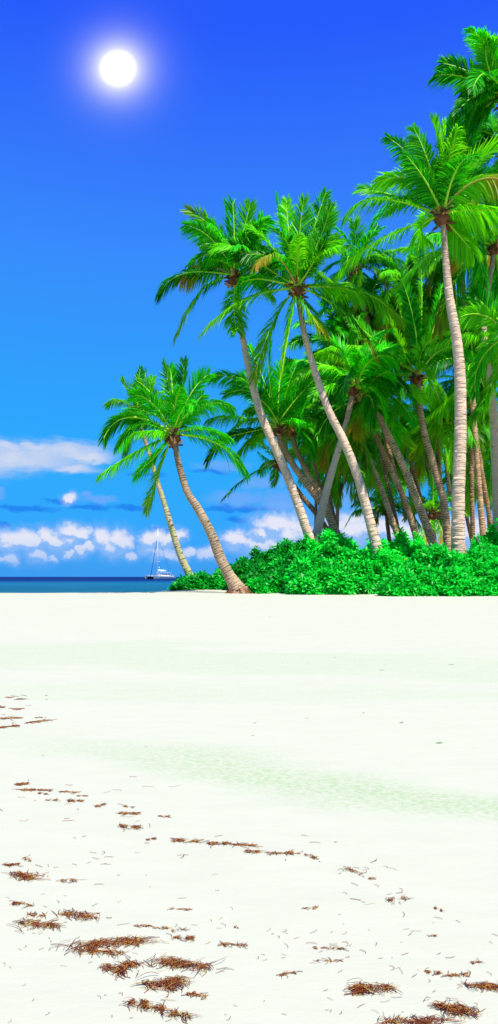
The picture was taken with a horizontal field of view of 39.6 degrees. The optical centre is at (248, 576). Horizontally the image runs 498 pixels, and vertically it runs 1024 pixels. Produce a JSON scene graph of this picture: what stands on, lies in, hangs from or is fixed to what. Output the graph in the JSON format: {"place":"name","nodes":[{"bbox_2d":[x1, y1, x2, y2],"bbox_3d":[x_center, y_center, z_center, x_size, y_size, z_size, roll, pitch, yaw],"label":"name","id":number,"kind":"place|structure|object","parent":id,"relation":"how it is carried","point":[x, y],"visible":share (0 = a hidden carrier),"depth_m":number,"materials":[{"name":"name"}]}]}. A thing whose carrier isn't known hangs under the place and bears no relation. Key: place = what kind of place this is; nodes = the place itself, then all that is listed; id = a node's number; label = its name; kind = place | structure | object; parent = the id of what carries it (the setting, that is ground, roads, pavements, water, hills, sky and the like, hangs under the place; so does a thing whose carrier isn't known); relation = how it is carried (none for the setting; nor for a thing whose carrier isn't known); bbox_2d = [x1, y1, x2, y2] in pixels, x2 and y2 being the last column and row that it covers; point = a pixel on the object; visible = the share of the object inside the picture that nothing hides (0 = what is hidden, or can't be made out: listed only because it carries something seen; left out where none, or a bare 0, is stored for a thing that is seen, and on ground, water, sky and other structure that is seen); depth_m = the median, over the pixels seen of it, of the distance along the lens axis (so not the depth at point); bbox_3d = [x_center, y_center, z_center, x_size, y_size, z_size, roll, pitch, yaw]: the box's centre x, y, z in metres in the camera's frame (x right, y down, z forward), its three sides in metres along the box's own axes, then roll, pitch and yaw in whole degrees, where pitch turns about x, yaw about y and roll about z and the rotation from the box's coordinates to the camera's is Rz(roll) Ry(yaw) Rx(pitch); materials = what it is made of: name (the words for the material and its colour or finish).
{"place":"outdoors","nodes":[
{"label":"outdoors","id":0,"kind":"place"},
{"bbox_2d":[0,577,177,592],"bbox_3d":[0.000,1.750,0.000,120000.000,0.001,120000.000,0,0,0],"label":"sea","id":1,"kind":"structure","parent":0,"point":[65,584],"depth_m":157.11,"materials":[{"name":"liquid"}]},
{"bbox_2d":[144,537,175,578],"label":"catamaran","id":2,"kind":"object","parent":1,"relation":"on","point":[161,576],"visible":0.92,"depth_m":518.06,"materials":[{"name":"paint"}]},
{"bbox_2d":[0,590,497,1023],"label":"sand beach","id":3,"kind":"structure","parent":0,"point":[189,688],"depth_m":4.73,"materials":[{"name":"white sand"}]},
{"bbox_2d":[2,863,18,866],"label":"seaweed clump","id":4,"kind":"object","parent":3,"relation":"on","point":[10,865],"visible":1,"depth_m":3.71,"materials":[{"name":"brown plant"}]},
{"bbox_2d":[0,715,22,719],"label":"seaweed clump","id":5,"kind":"object","parent":3,"relation":"on","point":[3,718],"visible":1,"depth_m":7.55,"materials":[{"name":"brown plant"}]},
{"bbox_2d":[0,705,24,709],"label":"seaweed clump","id":6,"kind":"object","parent":3,"relation":"on","point":[11,708],"visible":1,"depth_m":8.06,"materials":[{"name":"brown plant"}]},
{"bbox_2d":[9,900,33,907],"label":"seaweed clump","id":7,"kind":"object","parent":3,"relation":"on","point":[16,902],"visible":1,"depth_m":3.27,"materials":[{"name":"brown plant"}]},
{"bbox_2d":[14,780,28,785],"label":"seaweed clump","id":8,"kind":"object","parent":3,"relation":"on","point":[22,783],"visible":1,"depth_m":5.16,"materials":[{"name":"brown plant"}]},
{"bbox_2d":[1,869,50,881],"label":"seaweed clump","id":9,"kind":"object","parent":3,"relation":"on","point":[27,875],"visible":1,"depth_m":3.56,"materials":[{"name":"brown plant"}]},
{"bbox_2d":[19,788,52,791],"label":"seaweed clump","id":10,"kind":"object","parent":3,"relation":"on","point":[25,789],"visible":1,"depth_m":5.02,"materials":[{"name":"brown plant"}]},
{"bbox_2d":[27,911,45,917],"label":"seaweed clump","id":11,"kind":"object","parent":3,"relation":"on","point":[33,914],"visible":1,"depth_m":3.17,"materials":[{"name":"brown plant"}]},
{"bbox_2d":[11,918,65,932],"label":"seaweed clump","id":12,"kind":"object","parent":3,"relation":"on","point":[37,923],"visible":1,"depth_m":3.07,"materials":[{"name":"brown plant"}]},
{"bbox_2d":[25,719,54,723],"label":"seaweed clump","id":13,"kind":"object","parent":3,"relation":"on","point":[44,720],"visible":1,"depth_m":7.36,"materials":[{"name":"brown plant"}]},
{"bbox_2d":[60,878,76,882],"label":"seaweed clump","id":14,"kind":"object","parent":3,"relation":"on","point":[74,879],"visible":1,"depth_m":3.52,"materials":[{"name":"brown plant"}]},
{"bbox_2d":[66,798,84,802],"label":"seaweed clump","id":15,"kind":"object","parent":3,"relation":"on","point":[73,801],"visible":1,"depth_m":4.77,"materials":[{"name":"brown plant"}]},
{"bbox_2d":[51,907,111,921],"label":"seaweed clump","id":16,"kind":"object","parent":3,"relation":"on","point":[83,915],"visible":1,"depth_m":3.16,"materials":[{"name":"brown plant"}]},
{"bbox_2d":[73,945,129,958],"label":"seaweed clump","id":17,"kind":"object","parent":3,"relation":"on","point":[109,951],"visible":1,"depth_m":2.85,"materials":[{"name":"brown plant"}]},
{"bbox_2d":[50,934,169,954],"bbox_3d":[-0.587,1.541,2.924,0.499,0.014,0.141,0,0,-9],"label":"seaweed clump","id":18,"kind":"object","parent":3,"relation":"on","point":[128,940],"visible":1,"depth_m":2.92,"materials":[{"name":"brown plant"}]},
{"bbox_2d":[98,958,138,979],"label":"seaweed clump","id":19,"kind":"object","parent":3,"relation":"on","point":[121,968],"visible":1,"depth_m":2.72,"materials":[{"name":"brown plant"}]},
{"bbox_2d":[120,811,139,815],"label":"seaweed clump","id":20,"kind":"object","parent":3,"relation":"on","point":[131,813],"visible":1,"depth_m":4.52,"materials":[{"name":"brown plant"}]},
{"bbox_2d":[118,824,142,829],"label":"seaweed clump","id":21,"kind":"object","parent":3,"relation":"on","point":[134,826],"visible":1,"depth_m":4.27,"materials":[{"name":"brown plant"}]},
{"bbox_2d":[120,997,151,1011],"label":"seaweed clump","id":22,"kind":"object","parent":3,"relation":"on","point":[144,1002],"visible":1,"depth_m":2.49,"materials":[{"name":"brown plant"}]},
{"bbox_2d":[122,957,156,967],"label":"seaweed clump","id":23,"kind":"object","parent":3,"relation":"on","point":[135,963],"visible":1,"depth_m":2.76,"materials":[{"name":"plant"}]},
{"bbox_2d":[102,366,192,575],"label":"palm tree","id":24,"kind":"object","parent":3,"relation":"on","point":[126,450],"visible":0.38,"depth_m":51.84,"materials":[{"name":"green plant"}]},
{"bbox_2d":[130,972,194,996],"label":"seaweed clump","id":25,"kind":"object","parent":3,"relation":"on","point":[171,981],"visible":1,"depth_m":2.62,"materials":[{"name":"brown plant"}]},
{"bbox_2d":[148,1000,196,1023],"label":"seaweed clump","id":26,"kind":"object","parent":3,"relation":"on","point":[172,1014],"visible":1,"depth_m":2.44,"materials":[{"name":"brown plant"}]},
{"bbox_2d":[94,354,253,593],"bbox_3d":[-4.390,-6.743,44.994,9.398,15.856,6.850,0,0,17],"label":"palm tree","id":27,"kind":"object","parent":3,"relation":"on","point":[182,408],"visible":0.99,"depth_m":44.71,"materials":[{"name":"green plant"}]},
{"bbox_2d":[170,934,194,942],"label":"seaweed clump","id":28,"kind":"object","parent":3,"relation":"on","point":[186,937],"visible":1,"depth_m":2.96,"materials":[{"name":"brown plant"}]},
{"bbox_2d":[147,953,223,976],"bbox_3d":[-0.261,1.537,2.751,0.318,0.021,0.153,0,0,10],"label":"seaweed clump","id":29,"kind":"object","parent":3,"relation":"on","point":[180,963],"visible":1,"depth_m":2.75,"materials":[{"name":"brown plant"}]},
{"bbox_2d":[171,837,209,842],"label":"seaweed clump","id":30,"kind":"object","parent":3,"relation":"on","point":[181,839],"visible":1,"depth_m":4.05,"materials":[{"name":"brown plant"}]},
{"bbox_2d":[167,570,220,590],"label":"shrub","id":31,"kind":"object","parent":3,"relation":"on","point":[200,580],"visible":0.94,"depth_m":51.09,"materials":[{"name":"green plant"}]},
{"bbox_2d":[185,991,207,998],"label":"seaweed clump","id":32,"kind":"object","parent":3,"relation":"on","point":[193,993],"visible":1,"depth_m":2.56,"materials":[{"name":"brown plant"}]},
{"bbox_2d":[206,841,231,846],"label":"seaweed clump","id":33,"kind":"object","parent":3,"relation":"on","point":[222,842],"visible":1,"depth_m":4.00,"materials":[{"name":"brown plant"}]},
{"bbox_2d":[210,563,233,589],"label":"shrub","id":34,"kind":"object","parent":3,"relation":"on","point":[218,573],"visible":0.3,"depth_m":51.22,"materials":[{"name":"green plant"}]},
{"bbox_2d":[218,940,247,948],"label":"seaweed clump","id":35,"kind":"object","parent":3,"relation":"on","point":[226,943],"visible":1,"depth_m":2.91,"materials":[{"name":"brown plant"}]},
{"bbox_2d":[154,194,314,540],"bbox_3d":[-0.652,-14.145,50.463,12.896,29.092,7.402,0,0,0],"label":"palm tree","id":36,"kind":"object","parent":3,"relation":"on","point":[211,233],"visible":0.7,"depth_m":50.38,"materials":[{"name":"green plant"}]},
{"bbox_2d":[227,842,258,847],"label":"seaweed clump","id":37,"kind":"object","parent":3,"relation":"on","point":[243,844],"visible":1,"depth_m":3.99,"materials":[{"name":"brown plant"}]},
{"bbox_2d":[224,545,273,589],"bbox_3d":[0.601,-0.465,49.899,4.830,3.832,7.418,0,0,0],"label":"shrub","id":38,"kind":"object","parent":3,"relation":"on","point":[244,569],"visible":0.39,"depth_m":49.09,"materials":[{"name":"green plant"}]},
{"bbox_2d":[2,657,497,1022],"bbox_3d":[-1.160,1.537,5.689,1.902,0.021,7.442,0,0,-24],"label":"seaweed threads","id":39,"kind":"object","parent":3,"relation":"on","point":[222,923],"visible":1,"depth_m":3.01,"materials":[{"name":"brown plant"}]},
{"bbox_2d":[244,849,267,853],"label":"seaweed clump","id":40,"kind":"object","parent":3,"relation":"on","point":[250,851],"visible":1,"depth_m":3.89,"materials":[{"name":"brown plant"}]},
{"bbox_2d":[244,576,271,593],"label":"shrub","id":41,"kind":"object","parent":3,"relation":"on","point":[257,585],"visible":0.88,"depth_m":44.82,"materials":[{"name":"green plant"}]},
{"bbox_2d":[203,339,340,533],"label":"palm tree","id":42,"kind":"object","parent":3,"relation":"on","point":[271,402],"visible":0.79,"depth_m":55.71,"materials":[{"name":"green plant"}]},
{"bbox_2d":[220,437,328,531],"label":"palm tree","id":43,"kind":"object","parent":3,"relation":"on","point":[273,465],"visible":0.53,"depth_m":61.78,"materials":[{"name":"green plant"}]},
{"bbox_2d":[264,849,302,854],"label":"seaweed clump","id":44,"kind":"object","parent":3,"relation":"on","point":[292,852],"visible":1,"depth_m":3.87,"materials":[{"name":"brown plant"}]},
{"bbox_2d":[261,533,310,592],"bbox_3d":[3.023,-0.886,48.748,5.276,4.682,7.424,0,0,0],"label":"shrub","id":45,"kind":"object","parent":3,"relation":"on","point":[281,559],"visible":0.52,"depth_m":47.21,"materials":[{"name":"green plant"}]},
{"bbox_2d":[277,970,296,975],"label":"seaweed clump","id":46,"kind":"object","parent":3,"relation":"on","point":[294,971],"visible":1,"depth_m":2.70,"materials":[{"name":"brown plant"}]},
{"bbox_2d":[241,377,338,528],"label":"palm tree","id":47,"kind":"object","parent":3,"relation":"on","point":[290,433],"visible":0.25,"depth_m":59.56,"materials":[{"name":"green plant"}]},
{"bbox_2d":[197,186,406,557],"bbox_3d":[3.402,-13.166,47.771,12.804,28.811,8.725,0,0,-30],"label":"palm tree","id":48,"kind":"object","parent":3,"relation":"on","point":[305,252],"visible":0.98,"depth_m":47.36,"materials":[{"name":"green plant"}]},
{"bbox_2d":[287,443,324,523],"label":"palm tree","id":49,"kind":"object","parent":3,"relation":"on","point":[315,503],"visible":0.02,"depth_m":79.91,"materials":[{"name":"plant"}]},
{"bbox_2d":[270,355,342,518],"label":"palm tree","id":50,"kind":"object","parent":3,"relation":"on","point":[316,402],"visible":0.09,"depth_m":69.82,"materials":[{"name":"green plant"}]},
{"bbox_2d":[297,400,337,524],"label":"palm tree","id":51,"kind":"object","parent":3,"relation":"on","point":[308,458],"visible":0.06,"depth_m":71.81,"materials":[{"name":"green plant"}]},
{"bbox_2d":[313,957,342,962],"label":"seaweed clump","id":52,"kind":"object","parent":3,"relation":"on","point":[334,960],"visible":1,"depth_m":2.79,"materials":[{"name":"plant"}]},
{"bbox_2d":[302,351,358,497],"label":"palm tree","id":53,"kind":"object","parent":3,"relation":"on","point":[349,469],"visible":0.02,"depth_m":73.89,"materials":[{"name":"plant"}]},
{"bbox_2d":[279,295,382,438],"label":"palm tree","id":54,"kind":"object","parent":3,"relation":"on","point":[334,327],"visible":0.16,"depth_m":64.02,"materials":[{"name":"green plant"}]},
{"bbox_2d":[302,528,360,558],"bbox_3d":[6.024,-1.113,49.099,4.534,4.829,6.259,0,0,22],"label":"shrub","id":55,"kind":"object","parent":3,"relation":"on","point":[313,546],"visible":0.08,"depth_m":48.74,"materials":[{"name":"green plant"}]},
{"bbox_2d":[279,538,384,594],"bbox_3d":[5.475,-0.578,44.912,5.769,4.165,8.126,0,0,44],"label":"shrub","id":56,"kind":"object","parent":3,"relation":"on","point":[337,569],"visible":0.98,"depth_m":43.43,"materials":[{"name":"green plant"}]},
{"bbox_2d":[306,432,383,527],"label":"palm tree","id":57,"kind":"object","parent":3,"relation":"on","point":[337,489],"visible":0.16,"depth_m":75.91,"materials":[{"name":"green plant"}]},
{"bbox_2d":[283,328,418,543],"bbox_3d":[8.551,-9.811,53.161,9.089,19.129,9.121,0,0,-39],"label":"palm tree","id":58,"kind":"object","parent":3,"relation":"on","point":[355,376],"visible":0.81,"depth_m":52.71,"materials":[{"name":"green plant"}]},
{"bbox_2d":[340,866,375,878],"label":"seaweed clump","id":59,"kind":"object","parent":3,"relation":"on","point":[350,869],"visible":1,"depth_m":3.63,"materials":[{"name":"brown plant"}]},
{"bbox_2d":[315,215,409,525],"bbox_3d":[10.837,-16.750,62.339,10.007,32.709,8.398,0,0,24],"label":"palm tree","id":60,"kind":"object","parent":3,"relation":"on","point":[357,275],"visible":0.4,"depth_m":62.40,"materials":[{"name":"green plant"}]},
{"bbox_2d":[309,395,415,538],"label":"palm tree","id":61,"kind":"object","parent":3,"relation":"on","point":[329,445],"visible":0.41,"depth_m":57.94,"materials":[{"name":"green plant"}]},
{"bbox_2d":[316,366,417,539],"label":"palm tree","id":62,"kind":"object","parent":3,"relation":"on","point":[397,484],"visible":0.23,"depth_m":61.77,"materials":[{"name":"plant"}]},
{"bbox_2d":[316,267,420,531],"bbox_3d":[10.902,-14.740,65.180,10.456,28.636,9.966,0,0,44],"label":"palm tree","id":63,"kind":"object","parent":3,"relation":"on","point":[370,287],"visible":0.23,"depth_m":63.78,"materials":[{"name":"green plant"}]},
{"bbox_2d":[344,978,399,994],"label":"seaweed clump","id":64,"kind":"object","parent":3,"relation":"on","point":[360,986],"visible":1,"depth_m":2.58,"materials":[{"name":"brown plant"}]},
{"bbox_2d":[308,337,437,546],"bbox_3d":[9.115,-9.854,53.952,9.915,19.044,8.505,0,0,-40],"label":"palm tree","id":65,"kind":"object","parent":3,"relation":"on","point":[373,416],"visible":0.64,"depth_m":53.49,"materials":[{"name":"green plant"}]},
{"bbox_2d":[346,445,408,514],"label":"palm tree","id":66,"kind":"object","parent":3,"relation":"on","point":[375,494],"visible":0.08,"depth_m":83.25,"materials":[{"name":"green plant"}]},
{"bbox_2d":[344,470,422,545],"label":"palm tree","id":67,"kind":"object","parent":3,"relation":"on","point":[380,507],"visible":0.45,"depth_m":65.53,"materials":[{"name":"green plant"}]},
{"bbox_2d":[315,268,473,551],"bbox_3d":[11.014,-12.918,56.458,12.749,25.011,9.823,0,0,0],"label":"palm tree","id":68,"kind":"object","parent":3,"relation":"on","point":[416,357],"visible":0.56,"depth_m":55.74,"materials":[{"name":"green plant"}]},
{"bbox_2d":[360,525,428,577],"bbox_3d":[10.285,-1.096,47.797,5.942,5.084,6.933,0,0,0],"label":"shrub","id":69,"kind":"object","parent":3,"relation":"on","point":[400,547],"visible":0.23,"depth_m":47.66,"materials":[{"name":"green plant"}]},
{"bbox_2d":[360,276,432,503],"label":"palm tree","id":70,"kind":"object","parent":3,"relation":"on","point":[413,472],"visible":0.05,"depth_m":67.82,"materials":[{"name":"green plant"}]},
{"bbox_2d":[352,246,443,529],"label":"palm tree","id":71,"kind":"object","parent":3,"relation":"on","point":[393,302],"visible":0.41,"depth_m":61.42,"materials":[{"name":"green plant"}]},
{"bbox_2d":[386,895,410,901],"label":"seaweed clump","id":72,"kind":"object","parent":3,"relation":"on","point":[402,897],"visible":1,"depth_m":3.32,"materials":[{"name":"brown plant"}]},
{"bbox_2d":[369,406,449,525],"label":"palm tree","id":73,"kind":"object","parent":3,"relation":"on","point":[421,475],"visible":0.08,"depth_m":73.42,"materials":[{"name":"green plant"}]},
{"bbox_2d":[375,542,450,595],"bbox_3d":[10.691,-0.316,41.841,5.201,3.739,6.995,0,0,23],"label":"shrub","id":74,"kind":"object","parent":3,"relation":"on","point":[418,573],"visible":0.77,"depth_m":40.12,"materials":[{"name":"green plant"}]},
{"bbox_2d":[332,111,497,552],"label":"palm tree","id":75,"kind":"object","parent":3,"relation":"on","point":[445,183],"visible":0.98,"depth_m":43.16,"materials":[{"name":"green plant"}]},
{"bbox_2d":[375,1013,462,1023],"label":"seaweed clump","id":76,"kind":"object","parent":3,"relation":"on","point":[422,1021],"visible":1,"depth_m":2.40,"materials":[{"name":"brown plant"}]},
{"bbox_2d":[373,258,468,481],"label":"palm tree","id":77,"kind":"object","parent":3,"relation":"on","point":[437,453],"visible":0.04,"depth_m":65.81,"materials":[{"name":"green plant"}]},
{"bbox_2d":[401,469,468,544],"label":"palm tree","id":78,"kind":"object","parent":3,"relation":"on","point":[430,507],"visible":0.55,"depth_m":61.73,"materials":[{"name":"green plant"}]},
{"bbox_2d":[425,967,444,976],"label":"seaweed clump","id":79,"kind":"object","parent":3,"relation":"on","point":[428,971],"visible":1,"depth_m":2.70,"materials":[{"name":"brown plant"}]},
{"bbox_2d":[379,309,497,539],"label":"palm tree","id":80,"kind":"object","parent":3,"relation":"on","point":[480,506],"visible":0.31,"depth_m":59.80,"materials":[{"name":"green plant"}]},
{"bbox_2d":[392,197,497,531],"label":"palm tree","id":81,"kind":"object","parent":3,"relation":"on","point":[491,248],"visible":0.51,"depth_m":49.85,"materials":[{"name":"green plant"}]},
{"bbox_2d":[396,384,497,552],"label":"palm tree","id":82,"kind":"object","parent":3,"relation":"on","point":[445,432],"visible":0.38,"depth_m":62.68,"materials":[{"name":"green plant"}]},
{"bbox_2d":[400,208,497,527],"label":"palm tree","id":83,"kind":"object","parent":3,"relation":"on","point":[433,237],"visible":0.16,"depth_m":59.83,"materials":[{"name":"green plant"}]},
{"bbox_2d":[423,996,485,1023],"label":"seaweed clump","id":84,"kind":"object","parent":3,"relation":"on","point":[458,1009],"visible":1,"depth_m":2.46,"materials":[{"name":"brown plant"}]},
{"bbox_2d":[441,970,470,976],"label":"seaweed clump","id":85,"kind":"object","parent":3,"relation":"on","point":[453,974],"visible":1,"depth_m":2.69,"materials":[{"name":"brown plant"}]},
{"bbox_2d":[425,280,497,428],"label":"palm tree","id":86,"kind":"object","parent":3,"relation":"on","point":[480,308],"visible":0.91,"depth_m":47.41,"materials":[{"name":"green plant"}]},
{"bbox_2d":[427,26,497,168],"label":"palm tree","id":87,"kind":"object","parent":3,"relation":"on","point":[476,101],"visible":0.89,"depth_m":43.05,"materials":[{"name":"green plant"}]},
{"bbox_2d":[427,259,497,545],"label":"palm tree","id":88,"kind":"object","parent":3,"relation":"on","point":[471,497],"visible":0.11,"depth_m":61.82,"materials":[{"name":"green plant"}]},
{"bbox_2d":[435,457,492,543],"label":"palm tree","id":89,"kind":"object","parent":3,"relation":"on","point":[467,504],"visible":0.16,"depth_m":77.06,"materials":[{"name":"plant"}]},
{"bbox_2d":[435,542,497,596],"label":"shrub","id":90,"kind":"object","parent":3,"relation":"on","point":[472,571],"visible":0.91,"depth_m":40.19,"materials":[{"name":"green plant"}]},
{"bbox_2d":[442,439,491,530],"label":"palm tree","id":91,"kind":"object","parent":3,"relation":"on","point":[487,468],"visible":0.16,"depth_m":70.59,"materials":[{"name":"green plant"}]},
{"bbox_2d":[437,352,497,471],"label":"palm tree","id":92,"kind":"object","parent":3,"relation":"on","point":[487,444],"visible":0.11,"depth_m":65.37,"materials":[{"name":"green plant"}]},
{"bbox_2d":[458,979,497,991],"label":"seaweed clump","id":93,"kind":"object","parent":3,"relation":"on","point":[488,985],"visible":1,"depth_m":2.61,"materials":[{"name":"brown plant"}]},
{"bbox_2d":[468,517,497,549],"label":"shrub","id":94,"kind":"object","parent":3,"relation":"on","point":[490,537],"visible":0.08,"depth_m":45.65,"materials":[{"name":"green plant"}]},
{"bbox_2d":[469,111,497,243],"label":"palm tree","id":95,"kind":"object","parent":3,"relation":"on","point":[492,129],"visible":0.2,"depth_m":47.68,"materials":[{"name":"green plant"}]},
{"bbox_2d":[0,0,497,576],"label":"sky","id":96,"kind":"structure","parent":0,"point":[116,116],"materials":[{"name":"blue"}]}
]}

